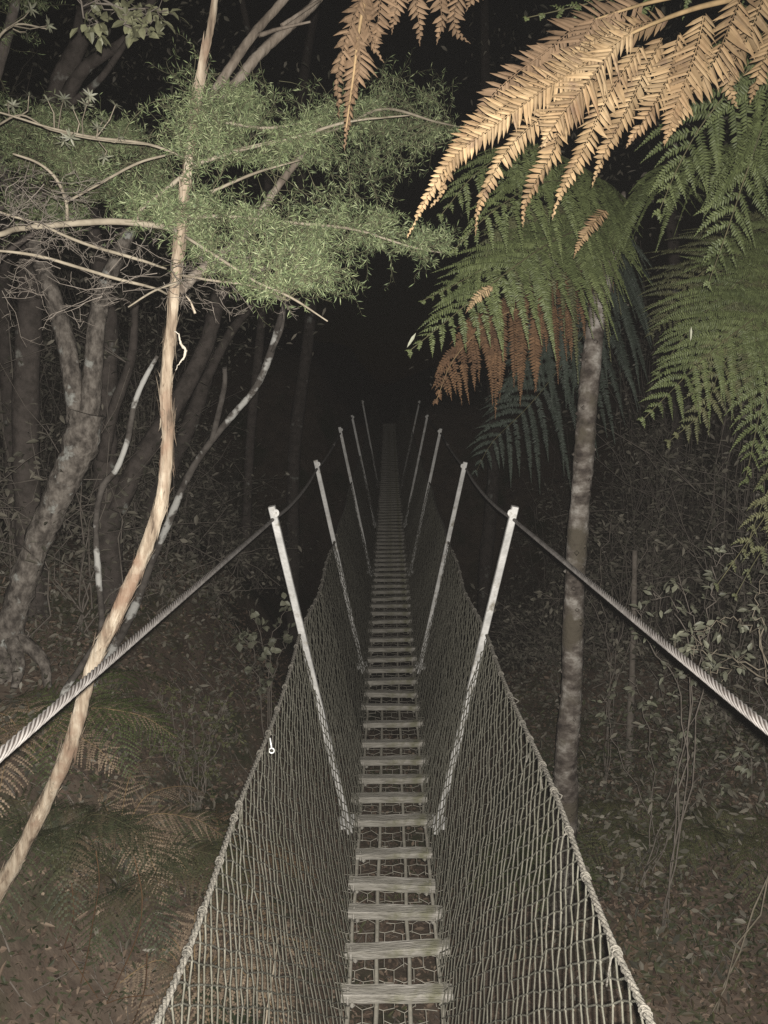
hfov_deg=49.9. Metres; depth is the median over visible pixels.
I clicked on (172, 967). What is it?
dead fern
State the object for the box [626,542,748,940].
leafy shrub
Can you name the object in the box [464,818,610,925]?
ground fern
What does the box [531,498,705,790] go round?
leafy shrub
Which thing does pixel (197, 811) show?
ground fern
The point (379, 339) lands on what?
sky
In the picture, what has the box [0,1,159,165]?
rosette shrub
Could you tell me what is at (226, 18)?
canopy leaves
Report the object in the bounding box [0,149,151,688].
forest tree
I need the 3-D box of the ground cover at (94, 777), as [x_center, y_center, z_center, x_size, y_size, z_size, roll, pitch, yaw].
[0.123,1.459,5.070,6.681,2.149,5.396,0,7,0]
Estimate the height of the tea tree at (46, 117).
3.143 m
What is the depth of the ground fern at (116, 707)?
4.01 m
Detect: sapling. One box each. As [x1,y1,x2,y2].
[55,355,158,750]
[93,284,296,687]
[624,550,636,772]
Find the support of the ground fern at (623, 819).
on the ground at (340, 377)
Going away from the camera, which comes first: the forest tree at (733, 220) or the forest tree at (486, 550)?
the forest tree at (733, 220)
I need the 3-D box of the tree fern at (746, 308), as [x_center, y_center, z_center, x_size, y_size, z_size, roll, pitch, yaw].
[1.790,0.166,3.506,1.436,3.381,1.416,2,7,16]
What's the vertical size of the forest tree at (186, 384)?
2.878 m
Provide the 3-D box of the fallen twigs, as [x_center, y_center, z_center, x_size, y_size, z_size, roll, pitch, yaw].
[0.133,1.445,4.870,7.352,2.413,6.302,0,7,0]
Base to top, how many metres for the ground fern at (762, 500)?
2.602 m
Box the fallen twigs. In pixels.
[0,555,767,1023]
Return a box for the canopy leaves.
[0,0,767,432]
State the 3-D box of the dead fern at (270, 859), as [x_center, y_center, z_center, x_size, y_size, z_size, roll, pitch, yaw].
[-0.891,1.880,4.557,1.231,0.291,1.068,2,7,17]
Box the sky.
[0,0,767,383]
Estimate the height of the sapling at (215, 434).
2.343 m
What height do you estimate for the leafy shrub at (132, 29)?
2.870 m
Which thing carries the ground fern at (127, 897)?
on the ground at (340, 377)
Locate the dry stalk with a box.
[265,935,279,1023]
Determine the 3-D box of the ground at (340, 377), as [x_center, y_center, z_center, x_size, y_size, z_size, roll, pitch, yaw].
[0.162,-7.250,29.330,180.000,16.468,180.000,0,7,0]
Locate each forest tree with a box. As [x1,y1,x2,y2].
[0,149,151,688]
[0,222,15,550]
[11,0,156,620]
[84,209,247,609]
[130,251,258,567]
[238,0,271,575]
[285,3,320,642]
[475,0,500,656]
[660,0,714,637]
[713,0,744,625]
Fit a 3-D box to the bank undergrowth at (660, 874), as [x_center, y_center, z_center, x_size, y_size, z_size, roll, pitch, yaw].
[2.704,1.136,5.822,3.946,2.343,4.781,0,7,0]
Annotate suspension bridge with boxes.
[0,373,767,1023]
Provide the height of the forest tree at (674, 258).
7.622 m
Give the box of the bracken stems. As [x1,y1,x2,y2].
[64,851,153,1023]
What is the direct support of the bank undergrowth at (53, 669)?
on the ground at (340, 377)
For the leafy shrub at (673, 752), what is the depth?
4.22 m
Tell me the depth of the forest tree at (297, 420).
11.32 m
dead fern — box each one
[0,695,176,816]
[70,760,224,902]
[117,893,335,1023]
[197,802,325,932]
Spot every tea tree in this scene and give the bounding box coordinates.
[0,0,201,260]
[0,0,466,901]
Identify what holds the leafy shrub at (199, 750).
on the ground at (340, 377)
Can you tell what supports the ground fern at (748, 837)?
on the ground at (340, 377)
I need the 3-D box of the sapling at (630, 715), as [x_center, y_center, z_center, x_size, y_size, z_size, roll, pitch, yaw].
[1.711,1.547,5.769,0.075,2.574,0.146,0,7,0]
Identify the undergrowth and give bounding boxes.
[0,40,767,762]
[0,485,278,970]
[463,534,767,1023]
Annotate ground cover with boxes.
[0,555,767,1023]
[0,577,311,1023]
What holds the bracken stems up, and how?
on the ground at (340, 377)
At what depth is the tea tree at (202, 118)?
2.36 m
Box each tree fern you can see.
[331,0,767,290]
[405,141,767,929]
[637,193,767,492]
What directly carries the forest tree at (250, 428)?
on the ground at (340, 377)
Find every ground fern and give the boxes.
[0,668,190,790]
[0,784,179,941]
[51,810,250,974]
[116,801,263,920]
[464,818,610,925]
[547,793,729,885]
[656,803,767,919]
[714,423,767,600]
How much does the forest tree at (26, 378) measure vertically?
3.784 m
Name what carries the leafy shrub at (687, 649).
on the ground at (340, 377)
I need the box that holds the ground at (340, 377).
[0,265,767,1023]
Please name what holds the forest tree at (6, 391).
on the ground at (340, 377)
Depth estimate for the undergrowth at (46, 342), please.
7.42 m
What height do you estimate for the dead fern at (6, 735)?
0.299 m
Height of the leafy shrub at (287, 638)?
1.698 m
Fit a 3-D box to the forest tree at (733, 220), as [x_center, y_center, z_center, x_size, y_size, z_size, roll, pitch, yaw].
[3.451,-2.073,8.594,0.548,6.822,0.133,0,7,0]
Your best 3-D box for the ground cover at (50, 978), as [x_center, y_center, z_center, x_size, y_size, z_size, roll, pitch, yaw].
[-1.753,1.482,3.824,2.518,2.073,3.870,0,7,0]
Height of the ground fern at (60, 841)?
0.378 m
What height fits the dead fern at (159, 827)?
0.304 m
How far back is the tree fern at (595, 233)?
3.73 m
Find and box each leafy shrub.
[70,0,189,52]
[122,677,248,826]
[232,592,295,843]
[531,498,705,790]
[591,676,764,894]
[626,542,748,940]
[668,562,767,1014]
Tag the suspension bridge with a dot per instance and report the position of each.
(380, 529)
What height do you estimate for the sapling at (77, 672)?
1.987 m
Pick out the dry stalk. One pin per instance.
(272, 981)
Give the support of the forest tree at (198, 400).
on the ground at (340, 377)

